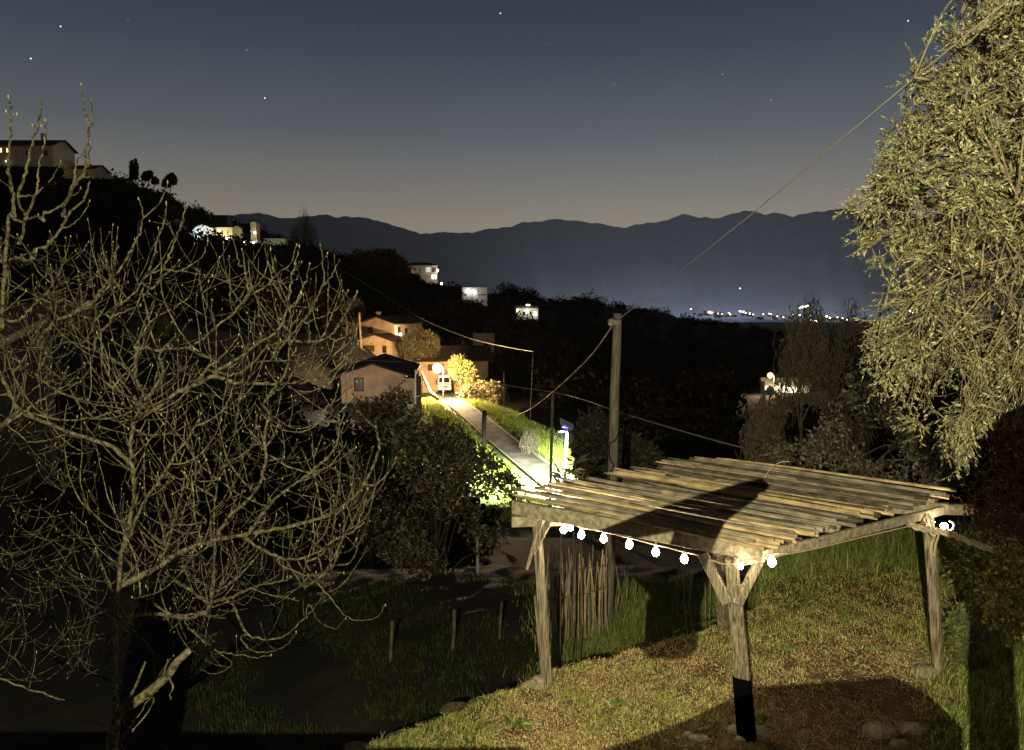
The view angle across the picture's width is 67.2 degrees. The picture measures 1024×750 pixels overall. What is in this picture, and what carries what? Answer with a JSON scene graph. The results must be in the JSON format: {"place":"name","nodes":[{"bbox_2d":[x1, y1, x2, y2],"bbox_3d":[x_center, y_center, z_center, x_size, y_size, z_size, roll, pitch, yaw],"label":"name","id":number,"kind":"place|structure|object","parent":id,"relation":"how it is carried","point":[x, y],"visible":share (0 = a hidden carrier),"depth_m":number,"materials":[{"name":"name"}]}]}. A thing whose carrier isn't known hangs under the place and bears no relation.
{"place":"outdoors","nodes":[
{"label":"outdoors","id":0,"kind":"place"},
{"bbox_2d":[117,565,539,749],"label":"slope grass","id":1,"kind":"structure","parent":0,"point":[300,727],"depth_m":13.05,"materials":[{"name":"plant"}]},
{"bbox_2d":[210,213,469,256],"bbox_3d":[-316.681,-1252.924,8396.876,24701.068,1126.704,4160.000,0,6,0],"label":"mountains","id":2,"kind":"structure","parent":0,"point":[343,234],"depth_m":8414.75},
{"bbox_2d":[0,180,1023,749],"bbox_3d":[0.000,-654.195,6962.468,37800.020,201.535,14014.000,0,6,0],"label":"ground","id":3,"kind":"structure","parent":0,"point":[304,682],"depth_m":14.19,"materials":[{"name":"plant"}]},
{"bbox_2d":[0,302,58,542],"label":"pink tiled roof","id":4,"kind":"structure","parent":3,"relation":"on","point":[15,459],"depth_m":25.15,"materials":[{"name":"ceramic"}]},
{"bbox_2d":[0,133,78,188],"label":"hilltop villa","id":5,"kind":"object","parent":3,"relation":"on","point":[55,152],"visible":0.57,"depth_m":234.80,"materials":[{"name":"grey paint"}]},
{"bbox_2d":[38,289,70,465],"bbox_3d":[-19.544,0.760,33.203,1.731,8.943,1.067,2,6,22],"label":"tree","id":6,"kind":"object","parent":3,"relation":"on","point":[61,312],"visible":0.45,"depth_m":32.88,"materials":[{"name":"green plant"}]},
{"bbox_2d":[64,294,99,478],"bbox_3d":[-16.758,1.120,30.253,1.478,8.592,1.024,2,6,22],"label":"tree","id":7,"kind":"object","parent":3,"relation":"on","point":[91,314],"visible":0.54,"depth_m":29.85,"materials":[{"name":"green plant"}]},
{"bbox_2d":[71,164,111,179],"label":"hill house","id":8,"kind":"structure","parent":3,"relation":"on","point":[97,171],"depth_m":245.97,"materials":[{"name":"grey paint"}]},
{"bbox_2d":[127,160,134,185],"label":"cypress","id":9,"kind":"object","parent":3,"relation":"on","point":[131,167],"visible":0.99,"depth_m":249.26,"materials":[{"name":"green plant"}]},
{"bbox_2d":[131,158,139,191],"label":"cypress","id":10,"kind":"object","parent":3,"relation":"on","point":[135,170],"visible":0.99,"depth_m":249.32,"materials":[{"name":"green plant"}]},
{"bbox_2d":[150,313,181,473],"bbox_3d":[-15.332,1.378,34.358,1.458,8.356,1.027,2,6,21],"label":"tree","id":11,"kind":"object","parent":3,"relation":"on","point":[160,325],"visible":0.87,"depth_m":33.85,"materials":[{"name":"green plant"}]},
{"bbox_2d":[164,172,177,205],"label":"skyline tree","id":12,"kind":"object","parent":3,"relation":"on","point":[170,177],"visible":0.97,"depth_m":256.36,"materials":[{"name":"green plant"}]},
{"bbox_2d":[0,83,395,749],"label":"fig tree","id":13,"kind":"object","parent":3,"relation":"on","point":[130,465],"visible":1,"depth_m":9.07,"materials":[{"name":"brown plant"}]},
{"bbox_2d":[106,648,190,749],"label":"sawn fig limb","id":14,"kind":"object","parent":13,"relation":"attached to","point":[129,704],"visible":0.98,"depth_m":7.72,"materials":[{"name":"brown plant"}]},
{"bbox_2d":[2,242,398,361],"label":"overhead wire","id":15,"kind":"object","parent":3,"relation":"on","point":[211,318],"visible":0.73,"depth_m":59.12,"materials":[{"name":"grey"}]},
{"bbox_2d":[193,224,212,238],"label":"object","id":16,"kind":"structure","parent":3,"relation":"on","point":[204,227],"depth_m":278.16,"materials":[{"name":"plant"}]},
{"bbox_2d":[214,215,232,224],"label":"dark upper house","id":17,"kind":"structure","parent":3,"relation":"on","point":[222,219],"depth_m":307.46,"materials":[{"name":"concrete"}]},
{"bbox_2d":[212,225,242,240],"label":"yellow house","id":18,"kind":"structure","parent":3,"relation":"on","point":[225,230],"depth_m":280.37,"materials":[{"name":"paint"}]},
{"bbox_2d":[0,356,509,568],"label":"valley scrub","id":19,"kind":"object","parent":3,"relation":"on","point":[113,474],"visible":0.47,"depth_m":30.98,"materials":[{"name":"plant"}]},
{"bbox_2d":[250,221,259,240],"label":"pale tower house","id":20,"kind":"structure","parent":3,"relation":"on","point":[255,229],"depth_m":288.19,"materials":[{"name":"yellow paint"}]},
{"bbox_2d":[263,238,287,245],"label":"pool house","id":21,"kind":"structure","parent":3,"relation":"on","point":[274,241],"depth_m":282.54,"materials":[{"name":"grey paint"}]},
{"bbox_2d":[289,203,323,250],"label":"bare skyline tree","id":22,"kind":"object","parent":3,"relation":"on","point":[306,229],"visible":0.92,"depth_m":295.52,"materials":[{"name":"plant"}]},
{"bbox_2d":[313,307,357,335],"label":"hillside bush","id":23,"kind":"object","parent":3,"relation":"on","point":[344,329],"visible":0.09,"depth_m":124.61,"materials":[{"name":"green plant"}]},
{"bbox_2d":[340,295,366,331],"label":"hillside bush","id":24,"kind":"object","parent":3,"relation":"on","point":[357,306],"visible":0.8,"depth_m":138.93,"materials":[{"name":"green plant"}]},
{"bbox_2d":[330,353,420,403],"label":"peach house","id":25,"kind":"structure","parent":3,"relation":"on","point":[375,378],"depth_m":72.46,"materials":[{"name":"paint"}]},
{"bbox_2d":[354,378,363,390],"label":"window","id":26,"kind":"structure","parent":25,"relation":"in","point":[359,386],"depth_m":72.29,"materials":[{"name":"black"}]},
{"bbox_2d":[356,333,401,357],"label":"porch wing","id":27,"kind":"structure","parent":3,"relation":"on","point":[381,343],"depth_m":121.05,"materials":[{"name":"paint"}]},
{"bbox_2d":[348,247,415,289],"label":"umbrella pine","id":28,"kind":"object","parent":3,"relation":"on","point":[376,260],"visible":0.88,"depth_m":233.98,"materials":[{"name":"green plant"}]},
{"bbox_2d":[356,312,426,336],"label":"two storey house","id":29,"kind":"structure","parent":3,"relation":"on","point":[400,325],"depth_m":128.48,"materials":[{"name":"paint"}]},
{"bbox_2d":[389,620,393,661],"bbox_3d":[-2.040,4.520,13.017,0.099,0.767,0.059,0,6,0],"label":"stake","id":30,"kind":"object","parent":3,"relation":"on","point":[391,641],"visible":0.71,"depth_m":12.99,"materials":[{"name":"brown wood"}]},
{"bbox_2d":[402,370,421,414],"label":"lean to","id":31,"kind":"object","parent":3,"relation":"on","point":[413,384],"visible":0.59,"depth_m":71.16,"materials":[{"name":"grey paint"}]},
{"bbox_2d":[398,326,442,375],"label":"lamp lit tree","id":32,"kind":"object","parent":3,"relation":"on","point":[422,343],"visible":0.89,"depth_m":117.21,"materials":[{"name":"green plant"}]},
{"bbox_2d":[409,262,442,284],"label":"ridge villa","id":33,"kind":"object","parent":3,"relation":"on","point":[426,272],"visible":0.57,"depth_m":246.41,"materials":[{"name":"beige paint"}]},
{"bbox_2d":[420,370,438,400],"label":"retaining wall","id":34,"kind":"structure","parent":3,"relation":"on","point":[433,395],"depth_m":93.57,"materials":[{"name":"grey paint"}]},
{"bbox_2d":[342,684,522,749],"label":"dry stone ledge","id":35,"kind":"object","parent":3,"relation":"on","point":[444,709],"visible":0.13,"depth_m":9.55,"materials":[{"name":"stone"}]},
{"bbox_2d":[340,380,533,575],"bbox_3d":[-1.680,2.717,17.391,4.412,5.262,4.628,0,6,0],"label":"loquat bush","id":36,"kind":"object","parent":3,"relation":"on","point":[456,478],"visible":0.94,"depth_m":16.70,"materials":[{"name":"green plant"}]},
{"bbox_2d":[432,363,443,399],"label":"street lamp","id":37,"kind":"object","parent":3,"relation":"on","point":[438,366],"visible":0.94,"depth_m":92.11,"materials":[{"name":"grey metal"}]},
{"bbox_2d":[0,164,882,340],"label":"ridge wood","id":38,"kind":"object","parent":3,"relation":"on","point":[448,292],"visible":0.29,"depth_m":238.68,"materials":[{"name":"plant"}]},
{"bbox_2d":[451,609,455,651],"bbox_3d":[-1.018,4.430,13.313,0.097,0.801,0.063,0,6,0],"label":"stake","id":39,"kind":"object","parent":3,"relation":"on","point":[453,631],"visible":0.92,"depth_m":13.29,"materials":[{"name":"brown wood"}]},
{"bbox_2d":[414,345,492,392],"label":"tiled house","id":40,"kind":"structure","parent":3,"relation":"on","point":[472,353],"depth_m":117.81,"materials":[{"name":"paint"}]},
{"bbox_2d":[445,353,479,390],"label":"lamp lit bush","id":41,"kind":"object","parent":3,"relation":"on","point":[461,365],"visible":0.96,"depth_m":100.81,"materials":[{"name":"yellow plant"}]},
{"bbox_2d":[454,728,479,743],"bbox_3d":[-0.494,3.843,8.167,0.261,0.130,0.456,5,7,39],"label":"weed rosette","id":42,"kind":"object","parent":3,"relation":"on","point":[460,735],"visible":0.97,"depth_m":8.22,"materials":[{"name":"green plant"}]},
{"bbox_2d":[456,382,483,399],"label":"hedge shrub","id":43,"kind":"object","parent":3,"relation":"on","point":[468,391],"visible":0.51,"depth_m":95.25,"materials":[{"name":"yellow plant"}]},
{"bbox_2d":[461,287,486,305],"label":"grey block house","id":44,"kind":"structure","parent":3,"relation":"on","point":[479,293],"depth_m":260.61,"materials":[{"name":"white paint"}]},
{"bbox_2d":[476,531,478,575],"bbox_3d":[-0.783,4.085,17.497,0.073,1.095,0.067,0,6,0],"label":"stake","id":45,"kind":"object","parent":3,"relation":"on","point":[477,564],"visible":0.57,"depth_m":17.48,"materials":[{"name":"wood"}]},
{"bbox_2d":[473,333,494,351],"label":"pale shed","id":46,"kind":"structure","parent":3,"relation":"on","point":[487,338],"depth_m":150.09,"materials":[{"name":"grey paint"}]},
{"bbox_2d":[481,410,486,448],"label":"wire pole","id":47,"kind":"object","parent":3,"relation":"on","point":[484,432],"visible":0.78,"depth_m":56.54,"materials":[{"name":"grey wood"}]},
{"bbox_2d":[471,378,510,407],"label":"hedge","id":48,"kind":"object","parent":3,"relation":"on","point":[492,392],"visible":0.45,"depth_m":96.45,"materials":[{"name":"green plant"}]},
{"bbox_2d":[380,291,610,390],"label":"brown wood","id":49,"kind":"object","parent":3,"relation":"on","point":[561,342],"visible":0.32,"depth_m":189.36,"materials":[{"name":"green plant"}]},
{"bbox_2d":[498,602,502,638],"bbox_3d":[-0.205,4.395,13.705,0.089,0.717,0.056,0,6,0],"label":"stake","id":50,"kind":"object","parent":3,"relation":"on","point":[500,617],"visible":1,"depth_m":13.68,"materials":[{"name":"brown wood"}]},
{"bbox_2d":[436,392,572,509],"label":"kerb","id":51,"kind":"structure","parent":3,"relation":"on","point":[508,457],"depth_m":56.20,"materials":[{"name":"concrete"}]},
{"bbox_2d":[450,391,572,478],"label":"kerb","id":52,"kind":"structure","parent":3,"relation":"on","point":[533,452],"depth_m":61.23,"materials":[{"name":"concrete"}]},
{"bbox_2d":[0,168,1023,420],"bbox_3d":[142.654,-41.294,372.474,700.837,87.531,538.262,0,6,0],"label":"wood","id":53,"kind":"object","parent":3,"relation":"on","point":[648,374],"visible":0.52,"depth_m":174.35,"materials":[{"name":"green plant"}]},
{"bbox_2d":[419,396,620,526],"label":"verge grass","id":54,"kind":"structure","parent":3,"relation":"on","point":[437,408],"depth_m":64.99,"materials":[{"name":"plant"}]},
{"bbox_2d":[502,712,547,732],"bbox_3d":[0.172,3.790,8.509,0.540,0.148,0.328,-4,7,-36],"label":"weed rosette","id":55,"kind":"object","parent":3,"relation":"on","point":[524,724],"visible":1,"depth_m":8.47,"materials":[{"name":"green plant"}]},
{"bbox_2d":[514,304,538,319],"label":"yellow lit cottage","id":56,"kind":"structure","parent":3,"relation":"on","point":[529,310],"depth_m":269.25,"materials":[{"name":"white paint"}]},
{"bbox_2d":[519,425,539,454],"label":"shrub","id":57,"kind":"object","parent":3,"relation":"on","point":[528,441],"visible":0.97,"depth_m":55.62,"materials":[{"name":"green plant"}]},
{"bbox_2d":[530,351,533,418],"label":"wire pole","id":58,"kind":"object","parent":3,"relation":"on","point":[531,385],"visible":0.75,"depth_m":90.55,"materials":[{"name":"brown wood"}]},
{"bbox_2d":[327,261,532,351],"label":"overhead wire","id":59,"kind":"object","parent":58,"relation":"attached to","point":[436,325],"visible":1,"depth_m":120.44,"materials":[{"name":"grey"}]},
{"bbox_2d":[549,391,553,498],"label":"wire pole","id":60,"kind":"object","parent":3,"relation":"on","point":[551,441],"visible":0.75,"depth_m":40.51,"materials":[{"name":"grey paint"}]},
{"bbox_2d":[420,365,833,466],"bbox_3d":[-4.142,0.092,60.094,2.158,3.779,83.548,-2,6,-16],"label":"overhead wire","id":61,"kind":"object","parent":60,"relation":"attached to","point":[631,416],"visible":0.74,"depth_m":26.82,"materials":[{"name":"grey"}]},
{"bbox_2d":[550,462,575,669],"bbox_3d":[0.805,3.110,12.171,0.487,3.487,0.175,0,6,4],"label":"reed stalk","id":62,"kind":"object","parent":3,"relation":"on","point":[556,475],"visible":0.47,"depth_m":12.14,"materials":[{"name":"brown plant"}]},
{"bbox_2d":[558,418,573,480],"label":"solar street lamp","id":63,"kind":"object","parent":3,"relation":"on","point":[566,424],"visible":0.85,"depth_m":43.54,"materials":[{"name":"metal"}]},
{"bbox_2d":[561,453,590,664],"bbox_3d":[0.988,3.035,12.171,0.507,3.678,0.236,0,6,0],"label":"reed stalk","id":64,"kind":"object","parent":3,"relation":"on","point":[580,459],"visible":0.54,"depth_m":12.09,"materials":[{"name":"brown plant"}]},
{"bbox_2d":[545,544,608,644],"bbox_3d":[1.138,3.846,13.686,1.181,1.816,0.840,0,6,0],"label":"cane fence","id":65,"kind":"object","parent":3,"relation":"on","point":[585,598],"visible":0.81,"depth_m":13.57,"materials":[{"name":"beige wood"}]},
{"bbox_2d":[566,468,596,659],"bbox_3d":[1.083,3.163,12.196,0.471,3.439,0.294,3,6,25],"label":"reed stalk","id":66,"kind":"object","parent":3,"relation":"on","point":[577,472],"visible":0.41,"depth_m":12.16,"materials":[{"name":"brown plant"}]},
{"bbox_2d":[564,404,608,478],"bbox_3d":[3.955,4.328,37.652,3.302,5.935,2.984,-5,8,-40],"label":"grey green shrub","id":67,"kind":"object","parent":3,"relation":"on","point":[590,433],"visible":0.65,"depth_m":36.82,"materials":[{"name":"green plant"}]},
{"bbox_2d":[579,460,607,539],"bbox_3d":[3.671,5.603,33.780,1.737,3.904,1.251,0,6,0],"label":"green bush","id":68,"kind":"object","parent":3,"relation":"on","point":[598,470],"visible":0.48,"depth_m":33.43,"materials":[{"name":"green plant"}]},
{"bbox_2d":[603,313,621,623],"bbox_3d":[1.831,1.932,14.184,0.288,6.118,0.420,1,6,12],"label":"utility pole","id":69,"kind":"object","parent":3,"relation":"on","point":[610,542],"visible":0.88,"depth_m":14.05,"materials":[{"name":"brown wood"}]},
{"bbox_2d":[486,321,616,414],"bbox_3d":[0.692,0.876,35.260,1.498,7.976,42.321,-1,6,-5],"label":"overhead wire","id":70,"kind":"object","parent":69,"relation":"attached to","point":[572,373],"visible":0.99,"depth_m":19.86,"materials":[{"name":"grey"}]},
{"bbox_2d":[603,693,632,712],"bbox_3d":[1.262,3.776,8.859,0.348,0.120,0.388,-4,7,-32],"label":"weed rosette","id":71,"kind":"object","parent":3,"relation":"on","point":[616,701],"visible":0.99,"depth_m":8.91,"materials":[{"name":"green plant"}]},
{"bbox_2d":[503,565,775,682],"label":"bank grass","id":72,"kind":"structure","parent":3,"relation":"on","point":[649,593],"depth_m":14.41,"materials":[{"name":"plant"}]},
{"bbox_2d":[617,428,667,537],"bbox_3d":[5.631,4.941,34.763,2.772,5.255,2.580,-2,6,-23],"label":"grey green shrub","id":73,"kind":"object","parent":3,"relation":"on","point":[634,450],"visible":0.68,"depth_m":33.95,"materials":[{"name":"green plant"}]},
{"bbox_2d":[369,527,1018,749],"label":"fallen leaves","id":74,"kind":"object","parent":3,"relation":"on","point":[680,659],"depth_m":9.07,"materials":[{"name":"plant"}]},
{"bbox_2d":[688,733,708,743],"bbox_3d":[1.986,3.887,8.209,0.224,0.111,0.172,0,6,0],"label":"stone","id":75,"kind":"object","parent":3,"relation":"on","point":[696,737],"visible":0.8,"depth_m":8.17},
{"bbox_2d":[726,725,736,736],"bbox_3d":[2.439,3.860,8.343,0.248,0.120,0.187,0,6,0],"label":"stone","id":76,"kind":"object","parent":3,"relation":"on","point":[730,729],"visible":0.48,"depth_m":8.31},
{"bbox_2d":[511,456,974,742],"bbox_3d":[2.804,2.652,9.559,4.606,2.604,3.620,-5,7,-39],"label":"pergola","id":77,"kind":"object","parent":3,"relation":"on","point":[742,526],"visible":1,"depth_m":8.94,"materials":[{"name":"brown wood"}]},
{"bbox_2d":[557,522,935,568],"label":"string lights","id":78,"kind":"object","parent":77,"relation":"hanging from","point":[684,557],"visible":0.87,"depth_m":8.41,"materials":[{"name":"beige"}]},
{"bbox_2d":[906,513,1023,563],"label":"branch","id":79,"kind":"object","parent":77,"relation":"attached to","point":[932,529],"visible":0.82,"depth_m":9.07,"materials":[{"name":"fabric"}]},
{"bbox_2d":[756,725,769,741],"bbox_3d":[2.622,3.886,8.329,0.332,0.180,0.270,0,6,0],"label":"stone","id":80,"kind":"object","parent":3,"relation":"on","point":[762,733],"visible":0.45,"depth_m":8.25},
{"bbox_2d":[735,381,792,468],"bbox_3d":[5.689,2.369,17.428,1.336,4.495,1.425,0,6,0],"label":"upright tree","id":81,"kind":"object","parent":3,"relation":"on","point":[762,435],"visible":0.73,"depth_m":17.08,"materials":[{"name":"green plant"}]},
{"bbox_2d":[755,712,775,724],"bbox_3d":[2.840,3.800,8.535,0.305,0.117,0.239,-2,6,-22],"label":"weed rosette","id":82,"kind":"object","parent":3,"relation":"on","point":[770,717],"visible":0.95,"depth_m":8.56,"materials":[{"name":"green plant"}]},
{"bbox_2d":[758,377,810,392],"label":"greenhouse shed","id":83,"kind":"structure","parent":3,"relation":"on","point":[768,381],"depth_m":162.47,"materials":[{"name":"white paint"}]},
{"bbox_2d":[776,641,801,653],"bbox_3d":[3.687,3.638,10.266,0.354,0.113,0.308,-5,8,-40],"label":"weed rosette","id":84,"kind":"object","parent":3,"relation":"on","point":[785,649],"visible":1,"depth_m":10.28,"materials":[{"name":"green plant"}]},
{"bbox_2d":[572,388,1023,516],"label":"scrub","id":85,"kind":"object","parent":3,"relation":"on","point":[677,444],"visible":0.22,"depth_m":67.81,"materials":[{"name":"plant"}]},
{"bbox_2d":[767,295,839,470],"bbox_3d":[7.511,1.593,20.259,2.066,7.451,1.425,-4,7,-36],"label":"upright tree","id":86,"kind":"object","parent":3,"relation":"on","point":[801,345],"visible":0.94,"depth_m":19.91,"materials":[{"name":"green plant"}]},
{"bbox_2d":[808,679,829,693],"bbox_3d":[3.722,3.744,9.324,0.260,0.087,0.341,0,6,0],"label":"weed rosette","id":87,"kind":"object","parent":3,"relation":"on","point":[821,687],"visible":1,"depth_m":9.30,"materials":[{"name":"green plant"}]},
{"bbox_2d":[820,298,880,526],"bbox_3d":[9.324,1.673,21.248,1.948,7.612,1.461,-3,7,-31],"label":"upright tree","id":88,"kind":"object","parent":3,"relation":"on","point":[856,321],"visible":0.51,"depth_m":21.00,"materials":[{"name":"green plant"}]},
{"bbox_2d":[751,346,967,525],"bbox_3d":[6.959,1.350,14.985,3.397,3.951,4.689,6,8,44],"label":"silver bush","id":89,"kind":"object","parent":3,"relation":"on","point":[857,463],"visible":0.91,"depth_m":14.36,"materials":[{"name":"green plant"}]},
{"bbox_2d":[862,721,897,743],"bbox_3d":[3.967,3.863,8.324,0.371,0.188,0.313,0,6,0],"label":"stone","id":90,"kind":"object","parent":3,"relation":"on","point":[878,732],"visible":0.91,"depth_m":8.24,"materials":[{"name":"stone"}]},
{"bbox_2d":[744,514,1021,611],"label":"tall grass","id":91,"kind":"structure","parent":3,"relation":"on","point":[906,551],"depth_m":13.58,"materials":[{"name":"plant"}]},
{"bbox_2d":[890,738,907,748],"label":"stone","id":92,"kind":"object","parent":3,"relation":"on","point":[894,742],"visible":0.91,"depth_m":8.11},
{"bbox_2d":[898,721,927,737],"bbox_3d":[4.348,3.856,8.360,0.314,0.148,0.239,0,6,0],"label":"stone","id":93,"kind":"object","parent":3,"relation":"on","point":[909,728],"visible":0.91,"depth_m":8.30,"materials":[{"name":"stone"}]},
{"bbox_2d":[909,663,940,678],"bbox_3d":[5.186,3.734,9.685,0.383,0.196,0.289,0,6,0],"label":"stone","id":94,"kind":"object","parent":3,"relation":"on","point":[923,667],"visible":0.66,"depth_m":9.60,"materials":[{"name":"stone"}]},
{"bbox_2d":[832,0,1023,481],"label":"olive tree","id":95,"kind":"object","parent":3,"relation":"on","point":[977,123],"visible":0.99,"depth_m":5.41,"materials":[{"name":"green plant"}]},
{"bbox_2d":[616,0,1009,320],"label":"overhead wire","id":96,"kind":"object","parent":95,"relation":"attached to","point":[954,44],"visible":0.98,"depth_m":6.10,"materials":[{"name":"grey"}]},
{"bbox_2d":[942,600,982,670],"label":"weeds","id":97,"kind":"object","parent":3,"relation":"on","point":[957,636],"visible":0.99,"depth_m":9.62,"materials":[{"name":"green plant"}]},
{"bbox_2d":[945,704,985,722],"bbox_3d":[5.089,3.787,8.632,0.398,0.158,0.376,0,6,0],"label":"weed rosette","id":98,"kind":"object","parent":3,"relation":"on","point":[953,709],"visible":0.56,"depth_m":8.65,"materials":[{"name":"green plant"}]},
{"bbox_2d":[942,509,1023,629],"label":"hedge bank","id":99,"kind":"structure","parent":3,"relation":"on","point":[954,565],"depth_m":11.16,"materials":[{"name":"green plant"}]},
{"bbox_2d":[952,407,1023,547],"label":"reddish shrub","id":100,"kind":"object","parent":3,"relation":"on","point":[991,505],"visible":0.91,"depth_m":6.62,"materials":[{"name":"red plant"}]},
{"bbox_2d":[971,524,1023,650],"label":"broadleaf shrub","id":101,"kind":"object","parent":3,"relation":"on","point":[1012,563],"visible":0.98,"depth_m":8.35,"materials":[{"name":"green plant"}]},
{"bbox_2d":[0,0,1023,233],"label":"sky","id":102,"kind":"structure","parent":0,"point":[419,116],"materials":[{"name":"blue"}]},
{"bbox_2d":[437,392,587,512],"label":"road","id":103,"kind":"structure","parent":0,"point":[533,465],"depth_m":59.20,"materials":[{"name":"concrete"}]},
{"bbox_2d":[436,373,452,390],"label":"white van","id":104,"kind":"object","parent":103,"relation":"on","point":[447,381],"visible":0.97,"depth_m":112.73,"materials":[{"name":"white paint"}]},
{"bbox_2d":[582,260,715,307],"bbox_3d":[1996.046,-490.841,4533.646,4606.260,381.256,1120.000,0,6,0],"label":"mountains","id":105,"kind":"structure","parent":0,"point":[627,284],"depth_m":4438.52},
{"bbox_2d":[355,522,1023,749],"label":"lawn grass","id":106,"kind":"structure","parent":0,"point":[662,744],"depth_m":9.37,"materials":[{"name":"plant"}]},
{"bbox_2d":[391,209,1023,321],"bbox_3d":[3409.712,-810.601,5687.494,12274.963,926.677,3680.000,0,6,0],"label":"mountains","id":107,"kind":"structure","parent":0,"point":[772,264],"depth_m":4898.70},
{"bbox_2d":[898,609,1023,749],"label":"edge grass","id":108,"kind":"structure","parent":0,"point":[1017,717],"depth_m":8.98,"materials":[{"name":"plant"}]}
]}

